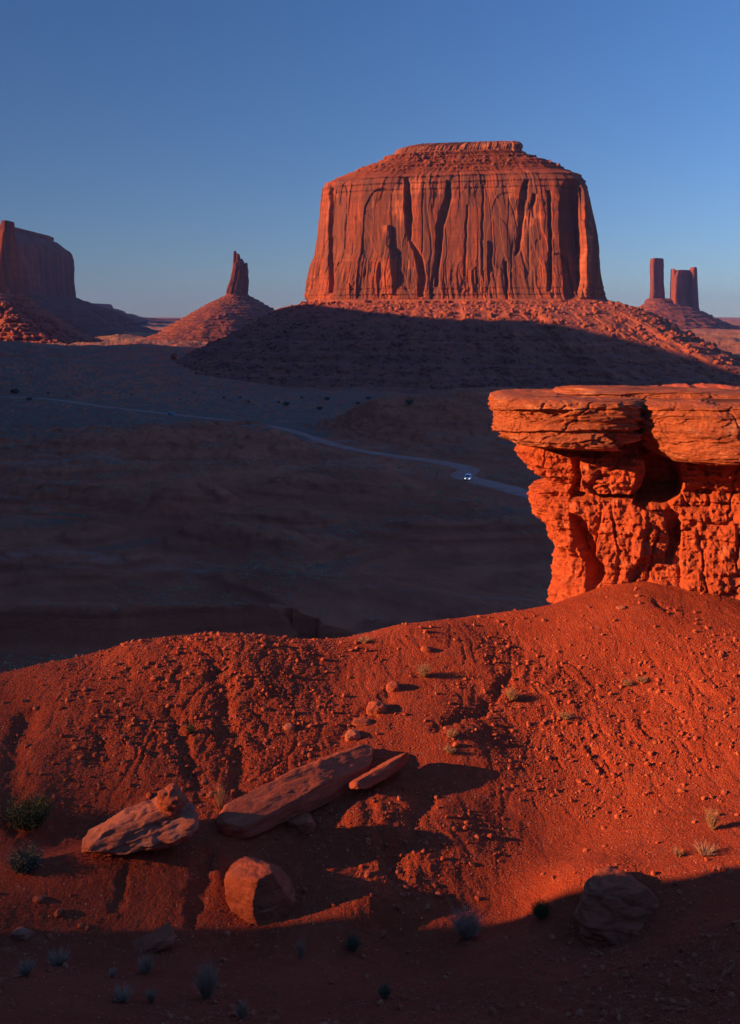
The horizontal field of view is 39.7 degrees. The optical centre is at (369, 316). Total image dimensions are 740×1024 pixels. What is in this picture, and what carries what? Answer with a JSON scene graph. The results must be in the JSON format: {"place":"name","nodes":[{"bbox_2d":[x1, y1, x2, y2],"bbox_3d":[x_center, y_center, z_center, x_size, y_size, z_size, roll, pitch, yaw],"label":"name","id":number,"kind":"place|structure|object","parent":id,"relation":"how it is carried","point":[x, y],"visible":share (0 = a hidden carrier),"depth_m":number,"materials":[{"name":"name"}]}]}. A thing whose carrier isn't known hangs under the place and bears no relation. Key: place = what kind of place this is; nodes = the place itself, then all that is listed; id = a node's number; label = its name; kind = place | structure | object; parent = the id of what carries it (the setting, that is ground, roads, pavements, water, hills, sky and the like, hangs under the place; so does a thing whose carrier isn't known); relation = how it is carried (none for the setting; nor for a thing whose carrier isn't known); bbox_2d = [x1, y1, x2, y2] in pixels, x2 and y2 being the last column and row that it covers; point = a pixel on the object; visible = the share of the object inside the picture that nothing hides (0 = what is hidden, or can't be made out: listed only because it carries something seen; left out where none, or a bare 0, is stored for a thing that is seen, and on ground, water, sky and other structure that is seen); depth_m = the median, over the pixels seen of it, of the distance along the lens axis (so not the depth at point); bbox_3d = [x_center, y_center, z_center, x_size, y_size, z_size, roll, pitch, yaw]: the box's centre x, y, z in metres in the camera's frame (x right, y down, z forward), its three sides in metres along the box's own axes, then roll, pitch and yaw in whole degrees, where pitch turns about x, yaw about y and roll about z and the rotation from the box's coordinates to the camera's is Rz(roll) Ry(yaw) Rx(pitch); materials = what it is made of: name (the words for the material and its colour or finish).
{"place":"outdoors","nodes":[
{"label":"outdoors","id":0,"kind":"place"},
{"bbox_2d":[9,397,528,498],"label":"road","id":1,"kind":"structure","parent":0,"point":[461,472],"depth_m":372.94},
{"bbox_2d":[464,474,471,480],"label":"car","id":2,"kind":"object","parent":1,"relation":"on","point":[467,476],"visible":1,"depth_m":322.29,"materials":[{"name":"white paint"}]},
{"bbox_2d":[0,581,739,1023],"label":"hillside","id":3,"kind":"structure","parent":0,"point":[130,897],"depth_m":41.24,"materials":[{"name":"red gravel"}]},
{"bbox_2d":[11,926,34,940],"bbox_3d":[-11.755,20.892,34.629,0.779,0.401,0.572,0,0,0],"label":"boulder","id":4,"kind":"object","parent":3,"relation":"on","point":[21,933],"visible":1,"depth_m":34.44,"materials":[{"name":"stone"}]},
{"bbox_2d":[3,839,46,873],"bbox_3d":[-12.436,19.564,36.978,1.464,0.992,1.428,0,0,-38],"label":"shrub","id":5,"kind":"object","parent":3,"relation":"on","point":[24,863],"visible":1,"depth_m":36.81,"materials":[{"name":"green plant"}]},
{"bbox_2d":[0,792,54,832],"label":"shrub","id":6,"kind":"object","parent":3,"relation":"on","point":[33,816],"visible":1,"depth_m":39.69,"materials":[{"name":"green plant"}]},
{"bbox_2d":[17,956,37,975],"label":"shrub","id":7,"kind":"object","parent":3,"relation":"on","point":[25,971],"visible":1,"depth_m":30.02,"materials":[{"name":"plant"}]},
{"bbox_2d":[32,896,43,903],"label":"boulder","id":8,"kind":"object","parent":3,"relation":"on","point":[37,899],"visible":1,"depth_m":35.77,"materials":[{"name":"stone"}]},
{"bbox_2d":[45,943,71,965],"bbox_3d":[-9.848,20.235,32.407,0.945,0.626,0.941,0,0,0],"label":"shrub","id":9,"kind":"object","parent":3,"relation":"on","point":[55,960],"visible":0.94,"depth_m":32.40,"materials":[{"name":"plant"}]},
{"bbox_2d":[108,966,116,977],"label":"shrub","id":10,"kind":"object","parent":3,"relation":"on","point":[112,973],"visible":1,"depth_m":31.03,"materials":[{"name":"plant"}]},
{"bbox_2d":[109,983,133,1004],"bbox_3d":[-6.961,19.059,28.854,0.725,0.488,0.817,0,0,0],"label":"shrub","id":11,"kind":"object","parent":3,"relation":"on","point":[123,997],"visible":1,"depth_m":28.85,"materials":[{"name":"green plant"}]},
{"bbox_2d":[81,796,198,856],"bbox_3d":[-8.669,19.320,38.645,4.317,2.256,2.493,0,0,-13],"label":"boulder","id":12,"kind":"object","parent":3,"relation":"on","point":[145,826],"visible":0.91,"depth_m":37.83,"materials":[{"name":"stone"}]},
{"bbox_2d":[156,782,187,818],"bbox_3d":[-7.448,18.288,38.581,1.140,1.345,1.225,0,0,0],"label":"boulder","id":13,"kind":"object","parent":12,"relation":"on","point":[172,798],"visible":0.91,"depth_m":38.12,"materials":[{"name":"stone"}]},
{"bbox_2d":[136,950,155,974],"bbox_3d":[-6.982,20.142,31.886,0.631,0.725,0.692,0,0,-39],"label":"shrub","id":14,"kind":"object","parent":3,"relation":"on","point":[145,966],"visible":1,"depth_m":31.88,"materials":[{"name":"plant"}]},
{"bbox_2d":[145,986,157,1002],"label":"shrub","id":15,"kind":"object","parent":3,"relation":"on","point":[151,997],"visible":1,"depth_m":28.97,"materials":[{"name":"green plant"}]},
{"bbox_2d":[132,922,175,953],"bbox_3d":[-7.485,21.240,34.569,1.858,1.020,1.078,0,0,-7],"label":"stone slab","id":16,"kind":"object","parent":3,"relation":"on","point":[160,939],"depth_m":34.38,"materials":[{"name":"stone"}]},
{"bbox_2d":[185,724,193,734],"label":"shrub","id":17,"kind":"object","parent":3,"relation":"on","point":[190,730],"visible":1,"depth_m":45.37,"materials":[{"name":"green plant"}]},
{"bbox_2d":[190,953,221,998],"bbox_3d":[-4.806,19.361,29.990,0.911,1.328,1.039,0,0,0],"label":"shrub","id":18,"kind":"object","parent":3,"relation":"on","point":[207,981],"visible":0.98,"depth_m":29.95,"materials":[{"name":"plant"}]},
{"bbox_2d":[211,779,230,809],"bbox_3d":[-5.979,19.152,41.090,0.767,1.264,0.677,0,0,-44],"label":"grass tuft","id":19,"kind":"object","parent":3,"relation":"on","point":[220,802],"visible":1,"depth_m":41.04,"materials":[{"name":"beige plant"}]},
{"bbox_2d":[233,998,249,1019],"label":"shrub","id":20,"kind":"object","parent":3,"relation":"on","point":[242,1011],"visible":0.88,"depth_m":27.50,"materials":[{"name":"green plant"}]},
{"bbox_2d":[224,856,295,925],"bbox_3d":[-3.973,20.874,37.229,2.585,2.278,2.405,0,0,0],"label":"boulder","id":21,"kind":"object","parent":3,"relation":"on","point":[258,892],"visible":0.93,"depth_m":36.47,"materials":[{"name":"stone"}]},
{"bbox_2d":[283,723,293,730],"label":"boulder","id":22,"kind":"object","parent":3,"relation":"on","point":[288,727],"visible":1,"depth_m":46.25,"materials":[{"name":"stone"}]},
{"bbox_2d":[216,744,372,839],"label":"stone slab","id":23,"kind":"structure","parent":3,"relation":"on","point":[300,790],"depth_m":41.44,"materials":[{"name":"stone"}]},
{"bbox_2d":[294,939,306,958],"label":"shrub","id":24,"kind":"object","parent":3,"relation":"on","point":[300,952],"visible":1,"depth_m":34.15,"materials":[{"name":"plant"}]},
{"bbox_2d":[286,813,315,833],"bbox_3d":[-2.763,20.362,40.959,1.244,0.796,0.964,0,0,0],"label":"boulder","id":25,"kind":"object","parent":3,"relation":"on","point":[304,823],"visible":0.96,"depth_m":40.60,"materials":[{"name":"stone"}]},
{"bbox_2d":[344,729,360,740],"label":"boulder","id":26,"kind":"object","parent":3,"relation":"on","point":[352,734],"visible":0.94,"depth_m":46.11,"materials":[{"name":"stone"}]},
{"bbox_2d":[344,931,362,951],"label":"shrub","id":27,"kind":"object","parent":3,"relation":"on","point":[354,944],"visible":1,"depth_m":35.01,"materials":[{"name":"green plant"}]},
{"bbox_2d":[351,717,370,727],"bbox_3d":[-0.409,18.763,47.287,0.948,0.438,0.709,0,0,0],"label":"boulder","id":28,"kind":"object","parent":3,"relation":"on","point":[357,722],"visible":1,"depth_m":47.03,"materials":[{"name":"stone"}]},
{"bbox_2d":[358,635,371,643],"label":"grass tuft","id":29,"kind":"object","parent":3,"relation":"on","point":[362,640],"visible":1,"depth_m":53.67,"materials":[{"name":"beige plant"}]},
{"bbox_2d":[366,700,386,715],"bbox_3d":[0.316,18.552,48.194,1.005,0.810,0.882,0,0,0],"label":"boulder","id":30,"kind":"object","parent":3,"relation":"on","point":[377,707],"visible":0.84,"depth_m":47.89,"materials":[{"name":"stone"}]},
{"bbox_2d":[347,752,408,788],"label":"stone slab","id":31,"kind":"structure","parent":3,"relation":"on","point":[381,772],"depth_m":42.87,"materials":[{"name":"stone"}]},
{"bbox_2d":[376,980,391,998],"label":"shrub","id":32,"kind":"object","parent":3,"relation":"on","point":[384,993],"visible":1,"depth_m":30.19,"materials":[{"name":"green plant"}]},
{"bbox_2d":[386,680,398,692],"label":"boulder","id":33,"kind":"object","parent":3,"relation":"on","point":[392,686],"visible":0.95,"depth_m":49.81,"materials":[{"name":"stone"}]},
{"bbox_2d":[416,662,431,677],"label":"shrub","id":34,"kind":"object","parent":3,"relation":"on","point":[424,672],"visible":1,"depth_m":51.06,"materials":[{"name":"green plant"}]},
{"bbox_2d":[420,646,430,652],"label":"boulder","id":35,"kind":"object","parent":3,"relation":"on","point":[425,649],"visible":1,"depth_m":53.03,"materials":[{"name":"stone"}]},
{"bbox_2d":[443,745,455,753],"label":"grass tuft","id":36,"kind":"object","parent":3,"relation":"on","point":[450,750],"visible":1,"depth_m":45.52,"materials":[{"name":"beige plant"}]},
{"bbox_2d":[445,728,457,737],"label":"grass tuft","id":37,"kind":"object","parent":3,"relation":"on","point":[450,734],"visible":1,"depth_m":46.26,"materials":[{"name":"beige plant"}]},
{"bbox_2d":[447,901,486,939],"bbox_3d":[3.423,21.328,36.209,1.449,1.273,1.489,0,0,39],"label":"shrub","id":38,"kind":"object","parent":3,"relation":"on","point":[467,927],"visible":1,"depth_m":36.01,"materials":[{"name":"plant"}]},
{"bbox_2d":[505,685,518,700],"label":"shrub","id":39,"kind":"object","parent":3,"relation":"on","point":[511,697],"visible":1,"depth_m":50.05,"materials":[{"name":"green plant"}]},
{"bbox_2d":[528,896,552,919],"bbox_3d":[6.022,20.951,36.296,0.860,0.804,0.800,0,0,-28],"label":"shrub","id":40,"kind":"object","parent":3,"relation":"on","point":[540,911],"visible":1,"depth_m":36.18,"materials":[{"name":"green plant"}]},
{"bbox_2d":[557,711,570,719],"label":"grass tuft","id":41,"kind":"object","parent":3,"relation":"on","point":[565,716],"visible":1,"depth_m":48.72,"materials":[{"name":"beige plant"}]},
{"bbox_2d":[488,385,739,603],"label":"rock outcrop","id":42,"kind":"object","parent":3,"relation":"on","point":[638,483],"visible":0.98,"depth_m":61.08,"materials":[{"name":"stone"}]},
{"bbox_2d":[574,866,659,946],"bbox_3d":[8.638,20.966,35.390,3.141,2.963,2.772,0,0,0],"label":"boulder","id":43,"kind":"object","parent":3,"relation":"on","point":[614,906],"visible":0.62,"depth_m":34.76,"materials":[{"name":"stone"}]},
{"bbox_2d":[616,605,625,609],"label":"boulder","id":44,"kind":"object","parent":3,"relation":"on","point":[620,607],"visible":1,"depth_m":56.74,"materials":[{"name":"stone"}]},
{"bbox_2d":[623,679,632,685],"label":"grass tuft","id":45,"kind":"object","parent":3,"relation":"on","point":[627,683],"visible":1,"depth_m":51.12,"materials":[{"name":"beige plant"}]},
{"bbox_2d":[636,677,646,682],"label":"grass tuft","id":46,"kind":"object","parent":3,"relation":"on","point":[640,679],"visible":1,"depth_m":51.20,"materials":[{"name":"beige plant"}]},
{"bbox_2d":[673,846,683,856],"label":"grass tuft","id":47,"kind":"object","parent":3,"relation":"on","point":[677,853],"visible":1,"depth_m":37.70,"materials":[{"name":"beige plant"}]},
{"bbox_2d":[692,840,716,856],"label":"grass tuft","id":48,"kind":"object","parent":3,"relation":"on","point":[704,852],"visible":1,"depth_m":37.51,"materials":[{"name":"beige plant"}]},
{"bbox_2d":[704,808,721,829],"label":"shrub","id":49,"kind":"object","parent":3,"relation":"on","point":[712,823],"visible":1,"depth_m":39.51,"materials":[{"name":"yellow plant"}]},
{"bbox_2d":[0,317,739,671],"bbox_3d":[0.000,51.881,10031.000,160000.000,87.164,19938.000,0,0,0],"label":"ground","id":50,"kind":"structure","parent":0,"point":[468,567],"depth_m":260.58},
{"bbox_2d":[10,388,19,392],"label":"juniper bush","id":51,"kind":"object","parent":50,"relation":"on","point":[15,390],"visible":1,"depth_m":784.74,"materials":[{"name":"green plant"}]},
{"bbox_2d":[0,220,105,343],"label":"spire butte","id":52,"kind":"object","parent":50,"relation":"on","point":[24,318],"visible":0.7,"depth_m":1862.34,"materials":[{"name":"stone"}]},
{"bbox_2d":[0,224,160,336],"bbox_3d":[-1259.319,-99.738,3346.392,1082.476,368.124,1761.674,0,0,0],"label":"mesa","id":53,"kind":"structure","parent":50,"relation":"on","point":[46,266],"depth_m":3371.67,"materials":[{"name":"red stone"}]},
{"bbox_2d":[92,303,152,321],"bbox_3d":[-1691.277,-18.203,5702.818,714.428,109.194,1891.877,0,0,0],"label":"mesa","id":54,"kind":"structure","parent":50,"relation":"on","point":[133,318],"depth_m":5996.18,"materials":[{"name":"brown stone"}]},
{"bbox_2d":[130,314,170,321],"bbox_3d":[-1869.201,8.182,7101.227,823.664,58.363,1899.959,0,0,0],"label":"mesa","id":55,"kind":"structure","parent":50,"relation":"on","point":[153,319],"depth_m":7371.04,"materials":[{"name":"brown stone"}]},
{"bbox_2d":[154,318,180,321],"bbox_3d":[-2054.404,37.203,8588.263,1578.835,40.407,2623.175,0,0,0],"label":"mesa","id":56,"kind":"structure","parent":50,"relation":"on","point":[174,319],"depth_m":8362.30,"materials":[{"name":"brown stone"}]},
{"bbox_2d":[170,353,176,358],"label":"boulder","id":57,"kind":"object","parent":50,"relation":"on","point":[173,355],"visible":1,"depth_m":1426.19,"materials":[{"name":"stone"}]},
{"bbox_2d":[145,251,274,341],"bbox_3d":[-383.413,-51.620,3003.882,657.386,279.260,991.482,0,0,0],"label":"rock spire","id":58,"kind":"object","parent":50,"relation":"on","point":[236,307],"visible":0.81,"depth_m":2805.21,"materials":[{"name":"red stone"}]},
{"bbox_2d":[404,399,413,403],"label":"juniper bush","id":59,"kind":"object","parent":50,"relation":"on","point":[408,401],"visible":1,"depth_m":491.38,"materials":[{"name":"green plant"}]},
{"bbox_2d":[174,140,739,393],"bbox_3d":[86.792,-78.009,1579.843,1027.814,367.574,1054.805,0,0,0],"label":"sandstone butte","id":60,"kind":"object","parent":50,"relation":"on","point":[440,267],"visible":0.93,"depth_m":1436.97,"materials":[{"name":"red stone"}]},
{"bbox_2d":[640,258,739,329],"bbox_3d":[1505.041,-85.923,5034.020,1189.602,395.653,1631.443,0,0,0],"label":"twin tower butte","id":61,"kind":"object","parent":50,"relation":"on","point":[679,307],"visible":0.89,"depth_m":4925.39,"materials":[{"name":"red stone"}]},
{"bbox_2d":[0,0,739,317],"label":"sky","id":62,"kind":"structure","parent":0,"point":[155,142],"materials":[{"name":"blue"}]}
]}

